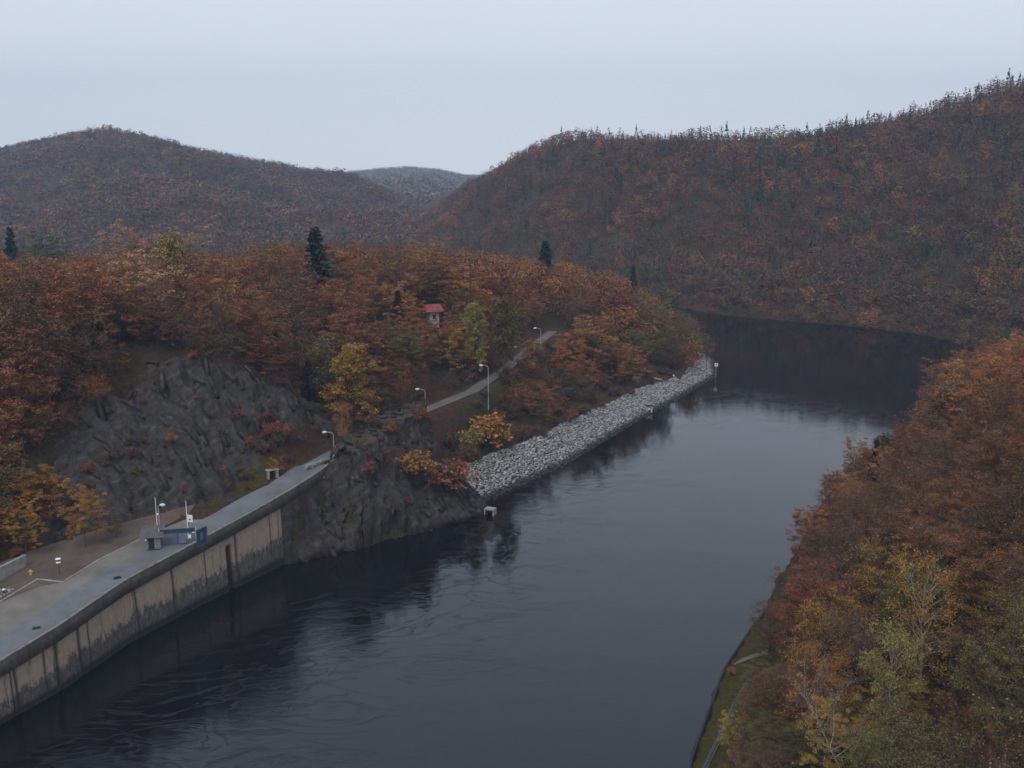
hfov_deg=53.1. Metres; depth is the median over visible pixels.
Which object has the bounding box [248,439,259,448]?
shrub
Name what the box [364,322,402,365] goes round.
oak tree
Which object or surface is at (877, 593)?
beech tree
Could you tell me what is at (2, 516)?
young tree
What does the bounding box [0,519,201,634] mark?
gravel apron
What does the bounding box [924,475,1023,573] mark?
oak tree
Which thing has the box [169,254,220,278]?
bare tree
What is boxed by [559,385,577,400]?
shrub
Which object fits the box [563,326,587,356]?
oak tree
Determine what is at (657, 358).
shrub
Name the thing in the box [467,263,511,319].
oak tree
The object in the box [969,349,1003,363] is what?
oak tree
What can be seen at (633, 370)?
oak tree
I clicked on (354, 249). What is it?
oak tree
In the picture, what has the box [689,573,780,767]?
bank wall
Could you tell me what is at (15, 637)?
road
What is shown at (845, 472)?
shrub
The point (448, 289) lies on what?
oak tree
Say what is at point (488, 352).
young tree
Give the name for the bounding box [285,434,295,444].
shrub
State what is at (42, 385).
shrub
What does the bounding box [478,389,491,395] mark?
shrub
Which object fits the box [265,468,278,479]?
stone shelter
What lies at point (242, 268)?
oak tree
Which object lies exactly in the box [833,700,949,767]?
beech tree
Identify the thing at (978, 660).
oak tree
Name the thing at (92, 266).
beech tree
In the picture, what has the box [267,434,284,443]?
shrub
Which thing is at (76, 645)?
quay wall
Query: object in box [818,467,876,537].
beech tree
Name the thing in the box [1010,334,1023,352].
oak tree
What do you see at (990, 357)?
oak tree
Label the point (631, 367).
oak tree
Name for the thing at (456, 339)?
oak tree
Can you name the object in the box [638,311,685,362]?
beech tree
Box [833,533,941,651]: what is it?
beech tree
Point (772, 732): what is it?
young tree
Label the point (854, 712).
young tree
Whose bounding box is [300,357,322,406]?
fir tree
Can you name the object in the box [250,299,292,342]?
beech tree
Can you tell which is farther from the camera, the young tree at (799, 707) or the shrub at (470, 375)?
the shrub at (470, 375)
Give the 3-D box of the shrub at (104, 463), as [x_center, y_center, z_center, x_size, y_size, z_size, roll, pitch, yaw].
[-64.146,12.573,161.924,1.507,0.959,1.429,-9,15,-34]
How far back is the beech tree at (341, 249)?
288.94 m
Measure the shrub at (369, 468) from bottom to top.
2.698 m
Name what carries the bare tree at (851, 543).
on the terrain at (450, 417)
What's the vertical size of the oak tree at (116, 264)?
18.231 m
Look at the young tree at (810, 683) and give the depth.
107.34 m
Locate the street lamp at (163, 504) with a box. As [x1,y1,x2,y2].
[156,503,164,523]
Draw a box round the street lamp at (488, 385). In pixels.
[479,364,488,409]
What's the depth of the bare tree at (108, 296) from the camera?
177.37 m
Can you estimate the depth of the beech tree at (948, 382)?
198.01 m
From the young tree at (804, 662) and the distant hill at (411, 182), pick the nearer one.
the young tree at (804, 662)
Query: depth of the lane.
230.81 m
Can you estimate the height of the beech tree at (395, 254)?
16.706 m
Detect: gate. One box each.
[158,526,195,544]
[196,526,207,547]
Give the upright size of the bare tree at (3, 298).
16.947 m
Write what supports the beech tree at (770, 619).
on the terrain at (450, 417)
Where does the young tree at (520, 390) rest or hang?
on the terrain at (450, 417)
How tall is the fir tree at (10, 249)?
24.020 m
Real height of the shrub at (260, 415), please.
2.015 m
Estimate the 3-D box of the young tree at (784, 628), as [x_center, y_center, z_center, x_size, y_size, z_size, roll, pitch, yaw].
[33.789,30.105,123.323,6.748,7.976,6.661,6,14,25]
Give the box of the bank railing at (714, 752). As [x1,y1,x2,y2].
[703,680,747,767]
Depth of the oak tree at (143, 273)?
184.14 m
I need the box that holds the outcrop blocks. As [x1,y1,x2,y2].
[289,402,486,561]
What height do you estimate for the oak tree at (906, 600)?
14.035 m
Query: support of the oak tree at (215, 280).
on the terrain at (450, 417)
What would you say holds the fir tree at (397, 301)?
on the terrain at (450, 417)
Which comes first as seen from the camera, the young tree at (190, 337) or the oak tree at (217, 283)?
the young tree at (190, 337)
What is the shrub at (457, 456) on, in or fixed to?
on the terrain at (450, 417)
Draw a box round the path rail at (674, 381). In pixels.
[655,378,697,385]
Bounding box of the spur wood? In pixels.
[0,245,710,368]
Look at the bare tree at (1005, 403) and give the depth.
142.80 m
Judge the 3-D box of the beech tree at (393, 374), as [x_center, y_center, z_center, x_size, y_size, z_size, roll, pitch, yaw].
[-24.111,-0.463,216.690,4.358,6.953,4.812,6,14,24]
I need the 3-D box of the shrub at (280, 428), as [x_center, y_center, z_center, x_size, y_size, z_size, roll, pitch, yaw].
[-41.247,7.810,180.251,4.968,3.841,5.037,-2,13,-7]
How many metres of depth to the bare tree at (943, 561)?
107.76 m
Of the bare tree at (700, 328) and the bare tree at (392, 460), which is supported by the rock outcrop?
the bare tree at (392, 460)
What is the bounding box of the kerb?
[0,539,139,601]
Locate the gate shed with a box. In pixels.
[139,524,164,549]
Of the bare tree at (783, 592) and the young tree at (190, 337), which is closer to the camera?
the bare tree at (783, 592)
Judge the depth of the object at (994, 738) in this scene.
73.36 m
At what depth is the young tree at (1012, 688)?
88.66 m
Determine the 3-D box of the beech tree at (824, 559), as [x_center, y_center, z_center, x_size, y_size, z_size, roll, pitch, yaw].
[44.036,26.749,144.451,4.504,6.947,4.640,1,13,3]
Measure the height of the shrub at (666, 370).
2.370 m
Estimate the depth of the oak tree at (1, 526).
146.72 m
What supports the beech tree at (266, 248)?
on the terrain at (450, 417)
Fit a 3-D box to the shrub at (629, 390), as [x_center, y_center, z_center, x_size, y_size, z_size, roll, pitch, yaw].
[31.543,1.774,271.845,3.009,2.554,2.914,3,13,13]
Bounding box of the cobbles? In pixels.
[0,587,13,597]
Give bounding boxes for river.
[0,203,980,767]
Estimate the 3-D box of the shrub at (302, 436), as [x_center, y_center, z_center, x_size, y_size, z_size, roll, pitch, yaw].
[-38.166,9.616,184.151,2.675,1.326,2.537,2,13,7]
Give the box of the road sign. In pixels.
[187,515,192,521]
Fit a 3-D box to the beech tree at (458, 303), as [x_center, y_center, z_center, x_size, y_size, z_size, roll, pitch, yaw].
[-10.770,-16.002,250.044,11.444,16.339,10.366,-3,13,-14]
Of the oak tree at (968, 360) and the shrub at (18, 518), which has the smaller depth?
the shrub at (18, 518)
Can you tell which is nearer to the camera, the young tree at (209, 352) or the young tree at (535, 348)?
the young tree at (209, 352)
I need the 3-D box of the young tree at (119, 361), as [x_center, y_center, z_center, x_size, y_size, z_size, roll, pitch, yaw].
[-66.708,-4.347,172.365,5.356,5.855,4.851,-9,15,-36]
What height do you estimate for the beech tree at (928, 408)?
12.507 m
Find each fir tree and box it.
[3,227,21,262]
[271,329,285,367]
[298,226,340,315]
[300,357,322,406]
[389,290,411,332]
[532,241,554,293]
[624,265,638,312]
[864,439,882,483]
[939,613,961,671]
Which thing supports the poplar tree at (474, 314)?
on the terrain at (450, 417)
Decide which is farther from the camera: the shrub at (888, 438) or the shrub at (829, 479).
the shrub at (888, 438)
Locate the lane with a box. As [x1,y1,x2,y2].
[336,331,556,449]
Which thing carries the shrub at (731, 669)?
on the terrain at (450, 417)
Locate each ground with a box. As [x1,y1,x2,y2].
[0,504,194,600]
[464,174,486,178]
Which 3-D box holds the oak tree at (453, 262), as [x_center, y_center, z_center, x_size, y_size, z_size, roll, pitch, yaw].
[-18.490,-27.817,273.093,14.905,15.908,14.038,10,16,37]
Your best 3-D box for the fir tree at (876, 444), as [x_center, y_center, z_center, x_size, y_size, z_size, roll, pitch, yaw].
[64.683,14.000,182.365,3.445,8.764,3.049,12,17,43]
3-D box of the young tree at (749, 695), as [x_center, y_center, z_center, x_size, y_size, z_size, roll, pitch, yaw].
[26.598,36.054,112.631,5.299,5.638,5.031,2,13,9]
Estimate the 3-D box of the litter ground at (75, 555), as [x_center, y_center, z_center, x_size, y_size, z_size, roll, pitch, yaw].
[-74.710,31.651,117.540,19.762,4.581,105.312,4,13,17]
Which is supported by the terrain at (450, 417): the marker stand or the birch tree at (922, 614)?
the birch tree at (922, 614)
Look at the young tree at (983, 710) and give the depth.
87.18 m
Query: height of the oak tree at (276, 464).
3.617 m
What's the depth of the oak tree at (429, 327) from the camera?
236.10 m
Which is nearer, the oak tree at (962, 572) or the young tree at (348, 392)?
the oak tree at (962, 572)
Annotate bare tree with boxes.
[0,279,48,353]
[1,254,93,341]
[3,261,70,323]
[29,246,142,352]
[87,273,125,323]
[96,274,155,337]
[129,267,190,337]
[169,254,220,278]
[189,282,243,351]
[228,253,279,289]
[230,254,259,295]
[250,275,320,345]
[286,259,322,329]
[294,285,346,337]
[323,262,379,329]
[344,293,378,330]
[372,250,392,286]
[373,240,406,284]
[375,261,422,296]
[379,240,419,280]
[380,437,405,477]
[662,309,684,340]
[679,316,706,336]
[683,317,701,332]
[694,334,717,368]
[740,719,799,767]
[749,662,810,717]
[769,563,805,600]
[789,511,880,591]
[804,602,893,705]
[811,515,904,615]
[818,594,965,719]
[823,471,872,526]
[845,476,888,521]
[859,496,939,562]
[861,694,940,766]
[887,406,953,454]
[889,501,990,626]
[895,425,945,483]
[900,429,944,466]
[914,394,953,445]
[923,387,983,447]
[928,404,978,469]
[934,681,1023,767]
[939,358,973,381]
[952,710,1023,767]
[959,462,1016,531]
[971,380,1023,438]
[971,646,1023,767]
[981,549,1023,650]
[990,543,1023,630]
[995,494,1023,590]
[1000,580,1023,675]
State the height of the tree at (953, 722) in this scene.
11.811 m
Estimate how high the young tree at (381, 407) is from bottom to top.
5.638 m
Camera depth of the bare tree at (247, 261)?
242.96 m
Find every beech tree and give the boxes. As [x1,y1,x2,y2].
[0,292,66,377]
[0,297,22,376]
[0,311,84,416]
[0,435,33,509]
[8,259,63,291]
[51,258,112,302]
[53,308,121,384]
[104,252,133,263]
[109,259,161,322]
[227,289,266,337]
[232,296,295,355]
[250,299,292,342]
[251,242,297,271]
[272,330,320,389]
[292,332,349,403]
[294,243,325,268]
[307,264,352,298]
[326,327,367,390]
[331,240,359,264]
[348,320,396,375]
[353,259,387,302]
[354,245,402,283]
[355,245,406,307]
[365,241,414,299]
[383,237,411,286]
[388,250,421,300]
[390,365,407,390]
[407,248,451,302]
[447,284,489,337]
[503,254,534,287]
[527,256,547,295]
[536,255,565,296]
[560,293,588,329]
[564,277,600,323]
[571,368,594,401]
[590,314,622,341]
[602,277,641,325]
[617,328,658,366]
[619,293,651,332]
[629,293,672,342]
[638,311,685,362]
[638,324,668,364]
[676,317,698,344]
[728,732,758,765]
[730,724,797,767]
[748,594,790,656]
[758,639,826,740]
[764,556,872,664]
[781,585,876,691]
[781,633,861,755]
[791,552,800,573]
[794,546,856,622]
[810,549,842,571]
[812,474,845,517]
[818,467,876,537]
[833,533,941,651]
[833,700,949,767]
[843,547,907,643]
[847,710,888,767]
[853,705,986,767]
[888,477,951,550]
[908,382,952,434]
[914,387,945,443]
[925,369,972,406]
[938,611,1022,742]
[941,365,990,426]
[962,370,1022,459]
[967,567,1023,689]
[968,463,1023,594]
[971,409,1021,485]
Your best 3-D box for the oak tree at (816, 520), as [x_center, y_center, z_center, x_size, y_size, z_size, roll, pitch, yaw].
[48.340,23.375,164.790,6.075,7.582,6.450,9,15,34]
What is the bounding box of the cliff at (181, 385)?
[34,349,347,545]
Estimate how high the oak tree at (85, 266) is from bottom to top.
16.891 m
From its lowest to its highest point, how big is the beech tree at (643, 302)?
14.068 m
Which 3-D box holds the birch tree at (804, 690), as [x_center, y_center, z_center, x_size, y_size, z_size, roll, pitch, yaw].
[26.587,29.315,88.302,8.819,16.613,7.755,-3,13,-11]
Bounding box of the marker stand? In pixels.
[645,405,652,411]
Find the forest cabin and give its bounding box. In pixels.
[423,304,443,327]
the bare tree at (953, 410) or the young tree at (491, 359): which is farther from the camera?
the young tree at (491, 359)
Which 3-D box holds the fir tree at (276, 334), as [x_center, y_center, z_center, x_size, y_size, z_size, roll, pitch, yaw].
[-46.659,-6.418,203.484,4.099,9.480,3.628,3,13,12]
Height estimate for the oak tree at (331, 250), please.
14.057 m
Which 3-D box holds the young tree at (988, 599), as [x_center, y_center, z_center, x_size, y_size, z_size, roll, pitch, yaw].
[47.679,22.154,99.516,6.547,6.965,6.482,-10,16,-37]
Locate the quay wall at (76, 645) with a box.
[0,459,333,724]
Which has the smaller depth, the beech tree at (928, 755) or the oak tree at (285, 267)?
the beech tree at (928, 755)
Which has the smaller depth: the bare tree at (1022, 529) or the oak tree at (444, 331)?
the bare tree at (1022, 529)
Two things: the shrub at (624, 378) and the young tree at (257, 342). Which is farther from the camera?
the shrub at (624, 378)
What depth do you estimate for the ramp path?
131.44 m
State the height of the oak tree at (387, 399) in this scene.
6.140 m
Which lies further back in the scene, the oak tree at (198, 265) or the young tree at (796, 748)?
the oak tree at (198, 265)
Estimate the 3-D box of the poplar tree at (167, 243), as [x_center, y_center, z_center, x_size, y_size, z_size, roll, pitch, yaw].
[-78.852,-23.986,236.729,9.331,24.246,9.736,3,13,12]
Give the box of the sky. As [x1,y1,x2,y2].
[0,0,1023,173]
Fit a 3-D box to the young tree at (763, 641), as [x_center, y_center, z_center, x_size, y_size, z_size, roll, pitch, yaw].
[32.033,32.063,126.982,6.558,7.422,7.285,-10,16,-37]
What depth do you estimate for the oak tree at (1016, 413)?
133.19 m
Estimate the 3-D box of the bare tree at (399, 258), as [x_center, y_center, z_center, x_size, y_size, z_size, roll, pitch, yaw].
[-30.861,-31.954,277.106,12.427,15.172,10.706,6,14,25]
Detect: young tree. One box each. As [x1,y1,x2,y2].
[0,407,29,452]
[0,446,11,474]
[0,467,46,509]
[0,495,23,536]
[1,381,29,404]
[7,344,57,383]
[10,463,67,506]
[12,413,62,459]
[20,315,70,346]
[20,368,60,399]
[23,489,66,532]
[31,353,69,377]
[49,316,96,344]
[55,400,86,434]
[62,317,96,340]
[69,372,108,406]
[85,372,110,398]
[99,304,130,335]
[104,343,130,373]
[107,320,124,338]
[117,299,171,336]
[135,308,174,346]
[167,318,199,352]
[190,322,239,361]
[205,299,242,337]
[215,332,252,357]
[235,324,281,357]
[240,339,287,380]
[282,335,302,355]
[284,359,314,387]
[288,326,321,350]
[294,354,325,371]
[312,371,335,392]
[313,371,333,388]
[319,373,346,400]
[323,399,343,416]
[336,379,369,406]
[350,367,381,392]
[352,384,382,423]
[365,351,397,376]
[366,397,385,413]
[367,373,388,393]
[381,356,413,391]
[389,358,414,377]
[402,362,418,377]
[415,341,436,366]
[415,373,432,392]
[456,340,489,366]
[466,350,489,375]
[475,341,500,366]
[485,350,498,363]
[495,398,514,412]
[503,379,528,403]
[507,368,525,386]
[508,375,533,405]
[511,287,528,302]
[515,298,531,313]
[516,336,549,359]
[523,298,546,319]
[524,379,549,401]
[713,699,783,751]
[719,742,783,767]
[729,687,775,729]
[730,694,787,749]
[732,674,808,745]
[733,709,813,767]
[740,655,790,695]
[742,610,791,664]
[766,609,802,658]
[772,671,848,740]
[773,642,831,699]
[776,736,822,767]
[781,613,814,640]
[783,623,817,666]
[789,621,832,652]
[794,662,828,712]
[818,664,864,723]
[826,584,857,611]
[831,627,882,690]
[831,692,891,746]
[838,543,895,600]
[844,532,882,582]
[849,710,902,767]
[850,563,896,615]
[853,647,945,729]
[855,611,906,658]
[861,585,918,638]
[869,550,930,607]
[882,698,935,748]
[903,607,948,639]
[913,552,956,599]
[915,634,958,693]
[916,634,955,675]
[921,515,952,558]
[921,579,966,628]
[927,481,967,520]
[927,539,980,588]
[934,472,998,518]
[940,570,990,628]
[946,609,991,653]
[946,618,999,679]
[948,545,1020,605]
[956,521,1013,581]
[965,699,1007,745]
[967,579,1022,640]
[990,662,1023,710]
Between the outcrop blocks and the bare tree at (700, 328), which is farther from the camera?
the bare tree at (700, 328)
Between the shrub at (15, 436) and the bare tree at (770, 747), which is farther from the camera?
the shrub at (15, 436)
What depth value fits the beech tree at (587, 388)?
256.49 m
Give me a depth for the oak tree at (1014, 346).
168.38 m
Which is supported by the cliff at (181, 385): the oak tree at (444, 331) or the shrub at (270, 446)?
the shrub at (270, 446)
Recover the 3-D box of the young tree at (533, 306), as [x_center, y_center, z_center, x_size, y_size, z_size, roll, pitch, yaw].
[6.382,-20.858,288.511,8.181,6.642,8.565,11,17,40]
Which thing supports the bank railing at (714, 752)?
on the terrain at (450, 417)
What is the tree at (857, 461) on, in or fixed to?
on the terrain at (450, 417)
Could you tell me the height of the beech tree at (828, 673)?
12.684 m
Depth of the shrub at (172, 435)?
167.51 m
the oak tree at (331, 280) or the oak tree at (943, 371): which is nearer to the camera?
the oak tree at (943, 371)
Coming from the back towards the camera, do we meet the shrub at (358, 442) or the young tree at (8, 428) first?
the shrub at (358, 442)
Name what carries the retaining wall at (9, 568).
on the terrain at (450, 417)
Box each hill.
[0,124,429,253]
[346,166,475,202]
[403,68,1023,350]
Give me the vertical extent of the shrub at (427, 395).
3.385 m
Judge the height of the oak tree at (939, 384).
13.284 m
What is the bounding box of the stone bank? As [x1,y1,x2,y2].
[463,352,716,500]
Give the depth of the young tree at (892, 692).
94.66 m
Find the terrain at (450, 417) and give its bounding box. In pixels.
[0,275,1023,767]
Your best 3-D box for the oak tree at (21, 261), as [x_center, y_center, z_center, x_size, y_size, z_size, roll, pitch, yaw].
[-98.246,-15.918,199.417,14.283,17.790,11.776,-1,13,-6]
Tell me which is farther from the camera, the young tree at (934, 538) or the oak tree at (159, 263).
the oak tree at (159, 263)
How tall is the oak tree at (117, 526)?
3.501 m
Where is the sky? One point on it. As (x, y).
(461, 86)
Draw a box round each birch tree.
[331,401,353,436]
[773,630,879,767]
[853,617,930,749]
[882,543,963,708]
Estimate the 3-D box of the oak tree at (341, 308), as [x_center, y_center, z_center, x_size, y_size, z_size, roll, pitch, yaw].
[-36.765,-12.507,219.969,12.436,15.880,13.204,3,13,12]
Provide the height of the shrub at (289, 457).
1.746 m
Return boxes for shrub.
[0,433,15,448]
[1,430,20,441]
[3,511,22,522]
[9,547,24,556]
[21,376,58,400]
[23,416,60,432]
[34,343,68,375]
[40,503,52,512]
[79,462,94,471]
[81,526,94,533]
[84,317,111,342]
[101,450,113,459]
[101,461,110,465]
[120,446,137,459]
[129,464,144,474]
[138,435,147,443]
[165,432,177,442]
[180,487,186,492]
[187,350,197,359]
[200,325,216,334]
[217,425,227,435]
[220,478,234,488]
[230,408,244,419]
[236,466,244,471]
[238,469,250,480]
[242,436,255,444]
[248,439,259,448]
[252,440,268,454]
[253,443,266,453]
[256,411,266,421]
[258,422,277,439]
[263,420,291,436]
[264,408,277,422]
[266,437,276,446]
[266,442,276,450]
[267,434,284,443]
[272,375,285,389]
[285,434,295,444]
[285,454,294,461]
[292,379,304,389]
[297,434,306,440]
[306,401,317,413]
[350,438,362,448]
[360,461,375,473]
[362,414,381,427]
[382,425,395,432]
[388,420,400,433]
[394,448,439,484]
[403,495,413,505]
[413,406,428,423]
[416,388,431,399]
[420,397,430,408]
[422,321,439,337]
[425,458,482,494]
[441,431,456,447]
[450,444,463,451]
[453,451,465,460]
[456,367,477,382]
[457,427,486,448]
[461,410,514,451]
[462,443,480,462]
[473,399,483,406]
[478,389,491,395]
[479,367,487,373]
[496,364,520,385]
[497,394,507,405]
[497,439,513,447]
[512,429,529,439]
[524,399,541,415]
[532,343,546,357]
[533,423,540,431]
[536,426,549,435]
[543,340,552,346]
[549,367,570,379]
[550,405,563,412]
[552,416,560,423]
[553,359,564,368]
[557,409,564,416]
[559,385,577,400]
[560,401,570,409]
[561,408,576,422]
[565,345,575,358]
[576,404,591,414]
[577,379,590,386]
[593,371,609,382]
[599,378,611,390]
[607,389,616,396]
[609,361,620,372]
[614,387,623,395]
[621,375,629,382]
[625,386,635,393]
[638,362,655,379]
[646,353,660,365]
[647,378,654,384]
[660,367,673,374]
[727,665,735,675]
[792,545,803,556]
[820,470,844,485]
[820,479,841,503]
[821,470,845,488]
[824,483,851,505]
[844,466,858,478]
[855,451,872,467]
[872,433,891,449]
[881,432,895,446]
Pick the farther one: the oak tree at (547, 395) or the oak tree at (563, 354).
the oak tree at (563, 354)
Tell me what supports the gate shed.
on the road
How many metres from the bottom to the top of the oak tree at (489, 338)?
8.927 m
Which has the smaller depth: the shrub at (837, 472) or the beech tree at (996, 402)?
the beech tree at (996, 402)
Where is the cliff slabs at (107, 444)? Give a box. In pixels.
[29,356,342,547]
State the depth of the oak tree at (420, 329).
225.22 m
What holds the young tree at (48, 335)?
on the terrain at (450, 417)
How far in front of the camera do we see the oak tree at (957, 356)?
230.00 m
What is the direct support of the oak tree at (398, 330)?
on the terrain at (450, 417)
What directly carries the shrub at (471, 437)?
on the terrain at (450, 417)
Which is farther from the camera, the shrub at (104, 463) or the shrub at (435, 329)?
the shrub at (435, 329)
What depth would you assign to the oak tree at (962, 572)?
98.92 m
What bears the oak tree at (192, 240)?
on the terrain at (450, 417)
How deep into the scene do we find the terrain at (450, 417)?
176.13 m
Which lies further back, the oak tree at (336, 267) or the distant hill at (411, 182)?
the distant hill at (411, 182)
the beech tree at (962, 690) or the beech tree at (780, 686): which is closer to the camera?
the beech tree at (962, 690)
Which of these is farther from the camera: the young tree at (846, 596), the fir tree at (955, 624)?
the young tree at (846, 596)
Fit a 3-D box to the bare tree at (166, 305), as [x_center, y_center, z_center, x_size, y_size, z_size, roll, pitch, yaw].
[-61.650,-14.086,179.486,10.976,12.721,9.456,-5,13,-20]
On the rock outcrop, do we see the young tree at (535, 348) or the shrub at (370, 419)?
the shrub at (370, 419)
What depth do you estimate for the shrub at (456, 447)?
209.04 m
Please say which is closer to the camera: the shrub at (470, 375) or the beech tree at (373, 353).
the beech tree at (373, 353)
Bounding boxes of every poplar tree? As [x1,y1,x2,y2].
[150,228,191,280]
[317,342,380,433]
[457,301,489,376]
[485,294,523,367]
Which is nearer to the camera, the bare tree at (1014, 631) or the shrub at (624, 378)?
the bare tree at (1014, 631)
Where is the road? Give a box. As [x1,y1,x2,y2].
[0,451,334,657]
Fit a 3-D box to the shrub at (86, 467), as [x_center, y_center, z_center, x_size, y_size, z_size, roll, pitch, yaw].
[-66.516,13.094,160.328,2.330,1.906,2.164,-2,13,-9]
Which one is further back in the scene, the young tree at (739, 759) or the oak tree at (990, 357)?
the oak tree at (990, 357)
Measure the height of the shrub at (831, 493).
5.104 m
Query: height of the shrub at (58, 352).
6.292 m
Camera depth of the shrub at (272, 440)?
178.30 m
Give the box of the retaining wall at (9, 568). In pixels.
[0,554,26,580]
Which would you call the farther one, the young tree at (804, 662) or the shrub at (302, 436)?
the shrub at (302, 436)
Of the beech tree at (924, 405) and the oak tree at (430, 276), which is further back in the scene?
the oak tree at (430, 276)
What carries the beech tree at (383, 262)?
on the terrain at (450, 417)
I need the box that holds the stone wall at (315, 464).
[304,459,324,469]
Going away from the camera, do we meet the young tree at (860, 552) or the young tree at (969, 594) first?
the young tree at (969, 594)
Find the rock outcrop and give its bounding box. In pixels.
[280,401,486,563]
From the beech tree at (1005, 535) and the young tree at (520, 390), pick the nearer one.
the beech tree at (1005, 535)
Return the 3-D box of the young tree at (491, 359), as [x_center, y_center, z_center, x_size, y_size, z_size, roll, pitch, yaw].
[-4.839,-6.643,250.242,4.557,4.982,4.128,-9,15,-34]
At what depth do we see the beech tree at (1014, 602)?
85.63 m
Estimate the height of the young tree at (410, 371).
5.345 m
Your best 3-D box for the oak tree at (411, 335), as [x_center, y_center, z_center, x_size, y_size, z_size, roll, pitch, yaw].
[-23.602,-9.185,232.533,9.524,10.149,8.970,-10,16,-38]
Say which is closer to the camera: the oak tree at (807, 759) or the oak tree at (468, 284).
the oak tree at (807, 759)
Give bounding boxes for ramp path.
[734,650,767,664]
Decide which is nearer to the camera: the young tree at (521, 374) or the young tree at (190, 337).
the young tree at (190, 337)
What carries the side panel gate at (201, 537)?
attached to the quay wall at (76, 645)
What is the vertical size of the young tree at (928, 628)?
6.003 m
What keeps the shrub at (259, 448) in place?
on the cliff at (181, 385)
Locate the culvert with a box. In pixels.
[484,506,496,515]
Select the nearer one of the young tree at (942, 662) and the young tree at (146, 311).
the young tree at (942, 662)
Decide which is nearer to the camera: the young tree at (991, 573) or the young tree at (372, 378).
the young tree at (991, 573)
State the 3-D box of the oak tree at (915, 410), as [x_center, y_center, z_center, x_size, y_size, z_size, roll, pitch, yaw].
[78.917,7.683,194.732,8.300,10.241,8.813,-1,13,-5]
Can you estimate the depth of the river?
148.31 m
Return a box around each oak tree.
[0,256,30,316]
[0,260,41,301]
[0,263,83,337]
[0,274,44,342]
[0,277,12,332]
[0,303,47,370]
[0,327,62,420]
[0,360,63,455]
[0,407,27,473]
[0,492,49,553]
[0,508,9,528]
[7,231,73,263]
[7,255,42,270]
[7,265,75,319]
[20,257,110,343]
[33,259,122,356]
[38,271,106,335]
[50,266,125,307]
[57,478,109,547]
[58,261,101,282]
[71,254,145,337]
[89,225,142,257]
[89,277,153,345]
[93,248,194,334]
[95,251,132,276]
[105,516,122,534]
[107,257,151,283]
[108,218,160,259]
[110,257,177,318]
[113,257,145,333]
[117,253,172,297]
[138,253,220,284]
[139,258,197,317]
[142,233,166,261]
[161,287,261,351]
[163,256,225,328]
[164,257,211,310]
[168,223,214,258]
[183,254,208,269]
[189,291,255,347]
[190,275,249,317]
[199,269,233,286]
[199,273,250,316]
[203,254,250,303]
[204,257,264,308]
[218,262,287,314]
[222,254,271,296]
[225,282,290,344]
[228,305,279,351]
[243,241,297,291]
[246,253,313,324]
[260,244,305,274]
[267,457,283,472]
[277,240,306,274]
[287,300,346,361]
[294,240,347,276]
[295,253,340,281]
[295,274,349,324]
[296,309,378,376]
[304,277,344,316]
[312,288,365,337]
[315,289,371,350]
[317,278,372,336]
[323,320,398,382]
[326,241,377,295]
[326,248,364,286]
[326,265,354,306]
[329,262,378,301]
[350,269,393,321]
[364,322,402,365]
[372,384,392,411]
[374,318,426,376]
[377,273,417,320]
[378,319,412,350]
[381,321,433,368]
[388,321,426,360]
[390,294,431,335]
[399,239,443,296]
[403,251,461,305]
[410,257,451,303]
[420,312,459,364]
[424,251,472,306]
[425,323,477,372]
[429,260,468,309]
[433,320,465,360]
[443,262,492,317]
[450,293,492,327]
[458,322,493,350]
[459,267,500,305]
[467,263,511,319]
[477,295,501,328]
[485,292,526,323]
[491,407,506,424]
[513,337,542,372]
[518,382,561,419]
[549,340,581,370]
[552,328,586,361]
[558,360,582,383]
[563,312,619,365]
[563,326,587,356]
[575,354,600,386]
[579,330,617,372]
[601,343,639,381]
[607,342,650,386]
[718,709,749,762]
[756,597,795,644]
[773,553,855,652]
[782,505,835,558]
[792,506,827,545]
[795,692,852,767]
[796,521,838,562]
[807,502,841,527]
[829,473,865,511]
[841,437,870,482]
[856,503,940,601]
[865,439,920,492]
[872,558,977,682]
[879,424,936,470]
[887,415,929,478]
[891,508,971,610]
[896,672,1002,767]
[906,400,934,442]
[917,367,948,406]
[917,419,983,473]
[920,358,955,390]
[922,378,989,448]
[924,359,1000,426]
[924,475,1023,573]
[927,510,1023,645]
[929,381,979,439]
[931,365,977,411]
[934,350,979,379]
[939,345,994,368]
[944,601,1023,767]
[945,384,1002,438]
[946,363,1013,387]
[947,358,973,386]
[950,350,986,359]
[952,420,1023,514]
[953,349,996,381]
[964,343,1018,408]
[968,357,1023,410]
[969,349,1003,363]
[970,349,1023,391]
[972,338,1003,362]
[973,353,1007,369]
[975,354,1019,370]
[975,357,1023,424]
[994,336,1017,363]
[1000,427,1023,526]
[1003,330,1023,347]
[1003,406,1023,454]
[1005,369,1023,394]
[1007,339,1023,384]
[1007,342,1023,386]
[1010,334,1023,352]
[1015,379,1023,403]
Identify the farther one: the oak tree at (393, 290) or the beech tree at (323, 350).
the oak tree at (393, 290)
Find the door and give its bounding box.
[148,538,154,548]
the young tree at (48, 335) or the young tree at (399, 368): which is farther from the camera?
the young tree at (399, 368)
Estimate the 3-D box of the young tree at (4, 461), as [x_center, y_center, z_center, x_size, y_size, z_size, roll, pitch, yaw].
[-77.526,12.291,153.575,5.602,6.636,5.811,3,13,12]
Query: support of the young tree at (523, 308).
on the terrain at (450, 417)
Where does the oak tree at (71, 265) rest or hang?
on the terrain at (450, 417)
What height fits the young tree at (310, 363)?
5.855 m
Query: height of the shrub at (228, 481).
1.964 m
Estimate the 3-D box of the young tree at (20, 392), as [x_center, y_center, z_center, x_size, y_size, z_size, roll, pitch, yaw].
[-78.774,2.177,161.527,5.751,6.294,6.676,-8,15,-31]
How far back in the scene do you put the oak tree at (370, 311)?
248.49 m

